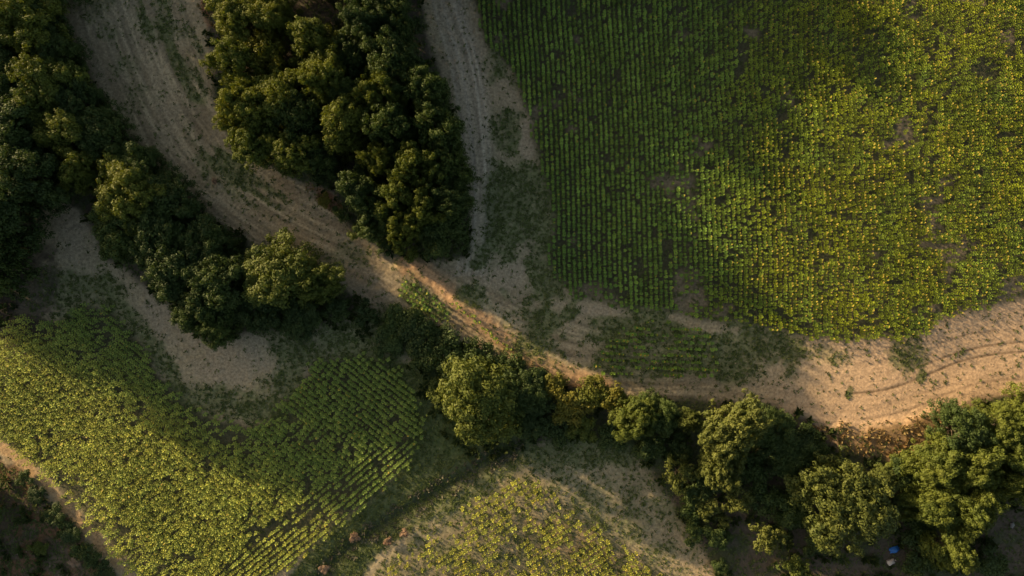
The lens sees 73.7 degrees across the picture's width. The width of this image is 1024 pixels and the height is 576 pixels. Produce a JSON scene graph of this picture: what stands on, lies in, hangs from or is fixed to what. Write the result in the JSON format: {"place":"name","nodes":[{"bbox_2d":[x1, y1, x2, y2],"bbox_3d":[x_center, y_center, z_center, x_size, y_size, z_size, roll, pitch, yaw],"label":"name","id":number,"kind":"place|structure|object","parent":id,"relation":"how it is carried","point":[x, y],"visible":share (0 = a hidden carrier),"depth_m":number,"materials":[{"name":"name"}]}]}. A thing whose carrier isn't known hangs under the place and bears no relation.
{"place":"outdoors","nodes":[
{"label":"outdoors","id":0,"kind":"place"},
{"bbox_2d":[0,0,1023,575],"bbox_3d":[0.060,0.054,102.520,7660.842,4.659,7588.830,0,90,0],"label":"ground","id":1,"kind":"structure","parent":0,"point":[868,396],"depth_m":102.42,"materials":[{"name":"soil"}]},
{"bbox_2d":[0,48,21,114],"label":"leafy tree","id":2,"kind":"object","parent":1,"relation":"on","point":[5,82],"visible":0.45,"depth_m":95.40,"materials":[{"name":"green plant"}]},
{"bbox_2d":[0,238,42,301],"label":"leafy tree","id":3,"kind":"object","parent":1,"relation":"on","point":[30,273],"visible":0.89,"depth_m":98.41,"materials":[{"name":"green plant"}]},
{"bbox_2d":[0,79,53,176],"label":"leafy tree","id":4,"kind":"object","parent":1,"relation":"on","point":[9,131],"visible":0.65,"depth_m":94.55,"materials":[{"name":"green plant"}]},
{"bbox_2d":[0,187,55,265],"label":"leafy tree","id":5,"kind":"object","parent":1,"relation":"on","point":[10,220],"visible":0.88,"depth_m":97.26,"materials":[{"name":"green plant"}]},
{"bbox_2d":[0,0,75,61],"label":"oak tree","id":6,"kind":"object","parent":1,"relation":"on","point":[17,32],"visible":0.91,"depth_m":94.51,"materials":[{"name":"green plant"}]},
{"bbox_2d":[0,142,77,217],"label":"leafy tree","id":7,"kind":"object","parent":1,"relation":"on","point":[24,161],"visible":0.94,"depth_m":94.13,"materials":[{"name":"green plant"}]},
{"bbox_2d":[3,52,92,126],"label":"oak tree","id":8,"kind":"object","parent":1,"relation":"on","point":[36,75],"visible":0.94,"depth_m":94.34,"materials":[{"name":"green plant"}]},
{"bbox_2d":[29,29,92,82],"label":"leafy tree","id":9,"kind":"object","parent":1,"relation":"on","point":[56,42],"visible":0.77,"depth_m":96.87,"materials":[{"name":"green plant"}]},
{"bbox_2d":[27,107,104,159],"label":"oak tree","id":10,"kind":"object","parent":1,"relation":"on","point":[58,123],"visible":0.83,"depth_m":95.19,"materials":[{"name":"green plant"}]},
{"bbox_2d":[56,147,104,196],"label":"oak tree","id":11,"kind":"object","parent":1,"relation":"on","point":[77,169],"visible":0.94,"depth_m":96.48,"materials":[{"name":"green plant"}]},
{"bbox_2d":[52,77,115,120],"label":"leafy tree","id":12,"kind":"object","parent":1,"relation":"on","point":[67,97],"visible":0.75,"depth_m":96.15,"materials":[{"name":"green plant"}]},
{"bbox_2d":[70,541,101,567],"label":"bush","id":13,"kind":"object","parent":1,"relation":"on","point":[79,554],"visible":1,"depth_m":100.90,"materials":[{"name":"green plant"}]},
{"bbox_2d":[72,98,143,161],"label":"leafy tree","id":14,"kind":"object","parent":1,"relation":"on","point":[104,122],"visible":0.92,"depth_m":96.52,"materials":[{"name":"green plant"}]},
{"bbox_2d":[85,207,149,269],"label":"leafy tree","id":15,"kind":"object","parent":1,"relation":"on","point":[110,236],"visible":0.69,"depth_m":95.86,"materials":[{"name":"green plant"}]},
{"bbox_2d":[92,150,173,238],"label":"oak tree","id":16,"kind":"object","parent":1,"relation":"on","point":[121,190],"visible":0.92,"depth_m":94.44,"materials":[{"name":"green plant"}]},
{"bbox_2d":[104,141,175,189],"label":"leafy tree","id":17,"kind":"object","parent":1,"relation":"on","point":[133,156],"visible":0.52,"depth_m":96.78,"materials":[{"name":"green plant"}]},
{"bbox_2d":[122,203,191,266],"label":"leafy tree","id":18,"kind":"object","parent":1,"relation":"on","point":[140,241],"visible":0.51,"depth_m":95.25,"materials":[{"name":"green plant"}]},
{"bbox_2d":[133,160,212,232],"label":"leafy tree","id":19,"kind":"object","parent":1,"relation":"on","point":[175,193],"visible":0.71,"depth_m":96.98,"materials":[{"name":"green plant"}]},
{"bbox_2d":[140,233,213,305],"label":"leafy tree","id":20,"kind":"object","parent":1,"relation":"on","point":[163,268],"visible":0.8,"depth_m":94.72,"materials":[{"name":"green plant"}]},
{"bbox_2d":[167,286,221,333],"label":"leafy tree","id":21,"kind":"object","parent":1,"relation":"on","point":[186,315],"visible":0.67,"depth_m":94.74,"materials":[{"name":"green plant"}]},
{"bbox_2d":[172,211,241,270],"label":"leafy tree","id":22,"kind":"object","parent":1,"relation":"on","point":[195,234],"visible":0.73,"depth_m":96.99,"materials":[{"name":"green plant"}]},
{"bbox_2d":[180,246,247,315],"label":"leafy tree","id":23,"kind":"object","parent":1,"relation":"on","point":[207,270],"visible":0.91,"depth_m":94.83,"materials":[{"name":"green plant"}]},
{"bbox_2d":[194,306,245,351],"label":"leafy tree","id":24,"kind":"object","parent":1,"relation":"on","point":[215,333],"visible":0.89,"depth_m":95.87,"materials":[{"name":"green plant"}]},
{"bbox_2d":[198,34,269,90],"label":"oak tree","id":25,"kind":"object","parent":1,"relation":"on","point":[230,56],"visible":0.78,"depth_m":93.61,"materials":[{"name":"green plant"}]},
{"bbox_2d":[211,71,266,131],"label":"oak tree","id":26,"kind":"object","parent":1,"relation":"on","point":[240,99],"visible":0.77,"depth_m":92.67,"materials":[{"name":"green plant"}]},
{"bbox_2d":[203,0,275,46],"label":"oak tree","id":27,"kind":"object","parent":1,"relation":"on","point":[230,17],"visible":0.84,"depth_m":94.14,"materials":[{"name":"green plant"}]},
{"bbox_2d":[223,110,289,173],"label":"oak tree","id":28,"kind":"object","parent":1,"relation":"on","point":[249,139],"visible":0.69,"depth_m":94.21,"materials":[{"name":"green plant"}]},
{"bbox_2d":[229,290,284,334],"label":"leafy tree","id":29,"kind":"object","parent":1,"relation":"on","point":[266,319],"visible":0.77,"depth_m":97.31,"materials":[{"name":"green plant"}]},
{"bbox_2d":[245,27,287,74],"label":"tree","id":30,"kind":"object","parent":1,"relation":"on","point":[267,53],"visible":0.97,"depth_m":94.94,"materials":[{"name":"green plant"}]},
{"bbox_2d":[243,0,303,44],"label":"oak tree","id":31,"kind":"object","parent":1,"relation":"on","point":[276,14],"visible":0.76,"depth_m":95.10,"materials":[{"name":"green plant"}]},
{"bbox_2d":[239,227,321,313],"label":"oak tree","id":32,"kind":"object","parent":1,"relation":"on","point":[268,279],"visible":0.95,"depth_m":95.67,"materials":[{"name":"green plant"}]},
{"bbox_2d":[252,62,314,129],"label":"oak tree","id":33,"kind":"object","parent":1,"relation":"on","point":[275,89],"visible":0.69,"depth_m":92.65,"materials":[{"name":"green plant"}]},
{"bbox_2d":[254,127,328,177],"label":"oak tree","id":34,"kind":"object","parent":1,"relation":"on","point":[282,153],"visible":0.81,"depth_m":93.99,"materials":[{"name":"green plant"}]},
{"bbox_2d":[276,293,322,343],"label":"leafy tree","id":35,"kind":"object","parent":1,"relation":"on","point":[297,321],"visible":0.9,"depth_m":99.26,"materials":[{"name":"green plant"}]},
{"bbox_2d":[271,89,328,139],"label":"leafy tree","id":36,"kind":"object","parent":1,"relation":"on","point":[302,115],"visible":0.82,"depth_m":93.25,"materials":[{"name":"green plant"}]},
{"bbox_2d":[284,14,349,71],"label":"oak tree","id":37,"kind":"object","parent":1,"relation":"on","point":[303,33],"visible":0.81,"depth_m":93.71,"materials":[{"name":"green plant"}]},
{"bbox_2d":[292,259,347,305],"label":"oak tree","id":38,"kind":"object","parent":1,"relation":"on","point":[310,288],"visible":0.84,"depth_m":97.04,"materials":[{"name":"green plant"}]},
{"bbox_2d":[290,42,355,111],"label":"oak tree","id":39,"kind":"object","parent":1,"relation":"on","point":[316,77],"visible":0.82,"depth_m":92.26,"materials":[{"name":"green plant"}]},
{"bbox_2d":[298,136,347,185],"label":"leafy tree","id":40,"kind":"object","parent":1,"relation":"on","point":[328,162],"visible":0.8,"depth_m":96.05,"materials":[{"name":"green plant"}]},
{"bbox_2d":[320,93,377,164],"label":"oak tree","id":41,"kind":"object","parent":1,"relation":"on","point":[341,120],"visible":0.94,"depth_m":92.37,"materials":[{"name":"green plant"}]},
{"bbox_2d":[336,38,378,81],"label":"leafy tree","id":42,"kind":"object","parent":1,"relation":"on","point":[353,56],"visible":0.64,"depth_m":94.25,"materials":[{"name":"green plant"}]},
{"bbox_2d":[333,0,385,58],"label":"leafy tree","id":43,"kind":"object","parent":1,"relation":"on","point":[357,20],"visible":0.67,"depth_m":92.52,"materials":[{"name":"green plant"}]},
{"bbox_2d":[334,163,385,216],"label":"leafy tree","id":44,"kind":"object","parent":1,"relation":"on","point":[357,183],"visible":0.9,"depth_m":93.76,"materials":[{"name":"green plant"}]},
{"bbox_2d":[354,140,399,182],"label":"oak tree","id":45,"kind":"object","parent":1,"relation":"on","point":[376,161],"visible":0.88,"depth_m":92.76,"materials":[{"name":"green plant"}]},
{"bbox_2d":[352,207,402,245],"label":"leafy tree","id":46,"kind":"object","parent":1,"relation":"on","point":[365,228],"visible":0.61,"depth_m":96.28,"materials":[{"name":"green plant"}]},
{"bbox_2d":[350,62,409,115],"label":"oak tree","id":47,"kind":"object","parent":1,"relation":"on","point":[377,90],"visible":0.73,"depth_m":92.01,"materials":[{"name":"green plant"}]},
{"bbox_2d":[371,329,404,358],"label":"bush","id":48,"kind":"object","parent":1,"relation":"on","point":[392,349],"visible":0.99,"depth_m":101.08,"materials":[{"name":"green plant"}]},
{"bbox_2d":[364,177,412,221],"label":"oak tree","id":49,"kind":"object","parent":1,"relation":"on","point":[393,193],"visible":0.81,"depth_m":92.61,"materials":[{"name":"green plant"}]},
{"bbox_2d":[361,102,420,162],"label":"leafy tree","id":50,"kind":"object","parent":1,"relation":"on","point":[399,128],"visible":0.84,"depth_m":91.81,"materials":[{"name":"green plant"}]},
{"bbox_2d":[359,25,424,101],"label":"leafy tree","id":51,"kind":"object","parent":1,"relation":"on","point":[391,47],"visible":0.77,"depth_m":92.03,"materials":[{"name":"green plant"}]},
{"bbox_2d":[377,302,408,344],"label":"bush","id":52,"kind":"object","parent":1,"relation":"on","point":[390,325],"visible":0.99,"depth_m":100.66,"materials":[{"name":"green plant"}]},
{"bbox_2d":[368,0,424,47],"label":"leafy tree","id":53,"kind":"object","parent":1,"relation":"on","point":[393,14],"visible":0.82,"depth_m":93.67,"materials":[{"name":"green plant"}]},
{"bbox_2d":[386,202,425,245],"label":"oak tree","id":54,"kind":"object","parent":1,"relation":"on","point":[406,227],"visible":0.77,"depth_m":93.82,"materials":[{"name":"green plant"}]},
{"bbox_2d":[395,313,438,355],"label":"bush","id":55,"kind":"object","parent":1,"relation":"on","point":[419,330],"visible":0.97,"depth_m":100.26,"materials":[{"name":"green plant"}]},
{"bbox_2d":[391,138,446,196],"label":"oak tree","id":56,"kind":"object","parent":1,"relation":"on","point":[412,159],"visible":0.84,"depth_m":91.60,"materials":[{"name":"green plant"}]},
{"bbox_2d":[388,61,460,117],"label":"leafy tree","id":57,"kind":"object","parent":1,"relation":"on","point":[434,91],"visible":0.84,"depth_m":92.29,"materials":[{"name":"green plant"}]},
{"bbox_2d":[404,179,449,230],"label":"oak tree","id":58,"kind":"object","parent":1,"relation":"on","point":[419,205],"visible":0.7,"depth_m":92.84,"materials":[{"name":"green plant"}]},
{"bbox_2d":[408,97,465,157],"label":"leafy tree","id":59,"kind":"object","parent":1,"relation":"on","point":[453,127],"visible":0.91,"depth_m":92.20,"materials":[{"name":"green plant"}]},
{"bbox_2d":[419,328,462,384],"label":"bush","id":60,"kind":"object","parent":1,"relation":"on","point":[445,351],"visible":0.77,"depth_m":99.85,"materials":[{"name":"green plant"}]},
{"bbox_2d":[414,208,470,260],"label":"leafy tree","id":61,"kind":"object","parent":1,"relation":"on","point":[445,232],"visible":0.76,"depth_m":96.17,"materials":[{"name":"green plant"}]},
{"bbox_2d":[425,176,477,221],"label":"leafy tree","id":62,"kind":"object","parent":1,"relation":"on","point":[457,194],"visible":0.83,"depth_m":92.97,"materials":[{"name":"green plant"}]},
{"bbox_2d":[424,140,480,189],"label":"leafy tree","id":63,"kind":"object","parent":1,"relation":"on","point":[446,153],"visible":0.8,"depth_m":92.68,"materials":[{"name":"green plant"}]},
{"bbox_2d":[452,336,493,363],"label":"bush","id":64,"kind":"object","parent":1,"relation":"on","point":[466,353],"visible":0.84,"depth_m":100.08,"materials":[{"name":"green plant"}]},
{"bbox_2d":[426,355,524,445],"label":"oak tree","id":65,"kind":"object","parent":1,"relation":"on","point":[480,412],"visible":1,"depth_m":95.21,"materials":[{"name":"green plant"}]},
{"bbox_2d":[0,0,1023,575],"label":"sunflower crop","id":66,"kind":"object","parent":1,"relation":"on","point":[96,430],"visible":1,"depth_m":101.53,"materials":[{"name":"green plant"}]},
{"bbox_2d":[0,0,1023,575],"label":"undergrowth","id":67,"kind":"object","parent":1,"relation":"on","point":[522,448],"visible":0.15,"depth_m":102.09,"materials":[{"name":"green plant"}]},
{"bbox_2d":[0,0,1023,575],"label":"weeds","id":68,"kind":"object","parent":1,"relation":"on","point":[412,372],"visible":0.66,"depth_m":102.37,"materials":[{"name":"green plant"}]},
{"bbox_2d":[2,1,1022,575],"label":"clods","id":69,"kind":"object","parent":1,"relation":"on","point":[490,311],"visible":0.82,"depth_m":102.40,"materials":[{"name":"soil"}]},
{"bbox_2d":[496,362,556,417],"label":"leafy tree","id":70,"kind":"object","parent":1,"relation":"on","point":[532,395],"visible":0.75,"depth_m":97.48,"materials":[{"name":"green plant"}]},
{"bbox_2d":[508,404,554,440],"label":"leafy tree","id":71,"kind":"object","parent":1,"relation":"on","point":[531,426],"visible":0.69,"depth_m":99.42,"materials":[{"name":"green plant"}]},
{"bbox_2d":[542,372,569,399],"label":"autumn bush","id":72,"kind":"object","parent":1,"relation":"on","point":[558,381],"visible":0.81,"depth_m":99.94,"materials":[{"name":"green plant"}]},
{"bbox_2d":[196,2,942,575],"bbox_3d":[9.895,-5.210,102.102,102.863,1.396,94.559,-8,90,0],"label":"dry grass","id":73,"kind":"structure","parent":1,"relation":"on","point":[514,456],"depth_m":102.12,"materials":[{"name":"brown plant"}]},
{"bbox_2d":[551,391,595,427],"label":"autumn bush","id":74,"kind":"object","parent":1,"relation":"on","point":[569,407],"visible":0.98,"depth_m":99.48,"materials":[{"name":"green plant"}]},
{"bbox_2d":[565,415,597,442],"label":"bush","id":75,"kind":"object","parent":1,"relation":"on","point":[585,428],"visible":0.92,"depth_m":100.13,"materials":[{"name":"green plant"}]},
{"bbox_2d":[574,373,612,408],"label":"autumn bush","id":76,"kind":"object","parent":1,"relation":"on","point":[592,384],"visible":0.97,"depth_m":99.45,"materials":[{"name":"green plant"}]},
{"bbox_2d":[598,380,628,411],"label":"autumn bush","id":77,"kind":"object","parent":1,"relation":"on","point":[616,394],"visible":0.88,"depth_m":99.38,"materials":[{"name":"green plant"}]},
{"bbox_2d":[595,421,632,452],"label":"bush","id":78,"kind":"object","parent":1,"relation":"on","point":[606,439],"visible":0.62,"depth_m":100.79,"materials":[{"name":"green plant"}]},
{"bbox_2d":[607,391,661,443],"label":"oak tree","id":79,"kind":"object","parent":1,"relation":"on","point":[624,421],"visible":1,"depth_m":96.33,"materials":[{"name":"green plant"}]},
{"bbox_2d":[631,433,666,461],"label":"bush","id":80,"kind":"object","parent":1,"relation":"on","point":[647,448],"visible":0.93,"depth_m":100.17,"materials":[{"name":"green plant"}]},
{"bbox_2d":[638,386,683,437],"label":"leafy tree","id":81,"kind":"object","parent":1,"relation":"on","point":[669,412],"visible":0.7,"depth_m":97.43,"materials":[{"name":"green plant"}]},
{"bbox_2d":[662,453,698,500],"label":"sapling","id":82,"kind":"object","parent":1,"relation":"on","point":[673,478],"visible":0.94,"depth_m":99.29,"materials":[{"name":"green plant"}]},
{"bbox_2d":[678,485,705,519],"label":"bush","id":83,"kind":"object","parent":1,"relation":"on","point":[688,508],"visible":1,"depth_m":100.37,"materials":[{"name":"green plant"}]},
{"bbox_2d":[684,518,712,547],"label":"bush","id":84,"kind":"object","parent":1,"relation":"on","point":[695,536],"visible":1,"depth_m":100.77,"materials":[{"name":"green plant"}]},
{"bbox_2d":[694,441,747,492],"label":"ash tree","id":85,"kind":"object","parent":1,"relation":"on","point":[709,469],"visible":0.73,"depth_m":95.86,"materials":[{"name":"green plant"}]},
{"bbox_2d":[691,387,774,461],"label":"ash tree","id":86,"kind":"object","parent":1,"relation":"on","point":[745,420],"visible":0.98,"depth_m":94.59,"materials":[{"name":"green plant"}]},
{"bbox_2d":[721,478,756,513],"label":"sapling","id":87,"kind":"object","parent":1,"relation":"on","point":[733,499],"visible":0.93,"depth_m":99.05,"materials":[{"name":"green plant"}]},
{"bbox_2d":[734,448,769,489],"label":"bush","id":88,"kind":"object","parent":1,"relation":"on","point":[755,472],"visible":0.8,"depth_m":100.10,"materials":[{"name":"green plant"}]},
{"bbox_2d":[743,481,789,519],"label":"bush","id":89,"kind":"object","parent":1,"relation":"on","point":[769,503],"visible":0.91,"depth_m":99.63,"materials":[{"name":"green plant"}]},
{"bbox_2d":[748,522,789,554],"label":"sapling","id":90,"kind":"object","parent":1,"relation":"on","point":[766,540],"visible":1,"depth_m":98.86,"materials":[{"name":"green plant"}]},
{"bbox_2d":[751,402,801,454],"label":"leafy tree","id":91,"kind":"object","parent":1,"relation":"on","point":[774,437],"visible":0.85,"depth_m":97.56,"materials":[{"name":"green plant"}]},
{"bbox_2d":[755,428,821,477],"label":"leafy tree","id":92,"kind":"object","parent":1,"relation":"on","point":[785,463],"visible":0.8,"depth_m":98.77,"materials":[{"name":"green plant"}]},
{"bbox_2d":[771,495,811,530],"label":"bush","id":93,"kind":"object","parent":1,"relation":"on","point":[790,519],"visible":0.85,"depth_m":99.82,"materials":[{"name":"green plant"}]},
{"bbox_2d":[783,445,900,557],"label":"ash tree","id":94,"kind":"object","parent":1,"relation":"on","point":[851,511],"visible":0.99,"depth_m":94.81,"materials":[{"name":"green plant"}]},
{"bbox_2d":[899,509,938,551],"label":"bush","id":95,"kind":"object","parent":1,"relation":"on","point":[911,535],"visible":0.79,"depth_m":100.03,"materials":[{"name":"green plant"}]},
{"bbox_2d":[901,549,937,575],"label":"bush","id":96,"kind":"object","parent":1,"relation":"on","point":[914,567],"visible":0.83,"depth_m":100.31,"materials":[{"name":"green plant"}]},
{"bbox_2d":[896,476,968,529],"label":"oak tree","id":97,"kind":"object","parent":1,"relation":"on","point":[937,506],"visible":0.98,"depth_m":95.86,"materials":[{"name":"green plant"}]},
{"bbox_2d":[897,432,968,493],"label":"oak tree","id":98,"kind":"object","parent":1,"relation":"on","point":[940,462],"visible":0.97,"depth_m":96.24,"materials":[{"name":"green plant"}]},
{"bbox_2d":[914,508,980,574],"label":"oak tree","id":99,"kind":"object","parent":1,"relation":"on","point":[957,556],"visible":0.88,"depth_m":96.08,"materials":[{"name":"green plant"}]},
{"bbox_2d":[919,397,997,456],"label":"leafy tree","id":100,"kind":"object","parent":1,"relation":"on","point":[953,413],"visible":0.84,"depth_m":95.92,"materials":[{"name":"green plant"}]},
{"bbox_2d":[949,435,1007,490],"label":"oak tree","id":101,"kind":"object","parent":1,"relation":"on","point":[977,470],"visible":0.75,"depth_m":94.98,"materials":[{"name":"green plant"}]},
{"bbox_2d":[949,478,1009,538],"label":"oak tree","id":102,"kind":"object","parent":1,"relation":"on","point":[979,515],"visible":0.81,"depth_m":95.30,"materials":[{"name":"green plant"}]},
{"bbox_2d":[973,544,1009,575],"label":"bush","id":103,"kind":"object","parent":1,"relation":"on","point":[989,566],"visible":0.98,"depth_m":100.20,"materials":[{"name":"green plant"}]},
{"bbox_2d":[961,397,1023,448],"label":"oak tree","id":104,"kind":"object","parent":1,"relation":"on","point":[1004,417],"visible":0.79,"depth_m":96.00,"materials":[{"name":"green plant"}]},
{"bbox_2d":[974,466,1023,501],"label":"oak tree","id":105,"kind":"object","parent":1,"relation":"on","point":[1011,483],"visible":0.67,"depth_m":96.39,"materials":[{"name":"green plant"}]},
{"bbox_2d":[984,424,1023,472],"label":"oak tree","id":106,"kind":"object","parent":1,"relation":"on","point":[1014,459],"visible":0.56,"depth_m":95.48,"materials":[{"name":"green plant"}]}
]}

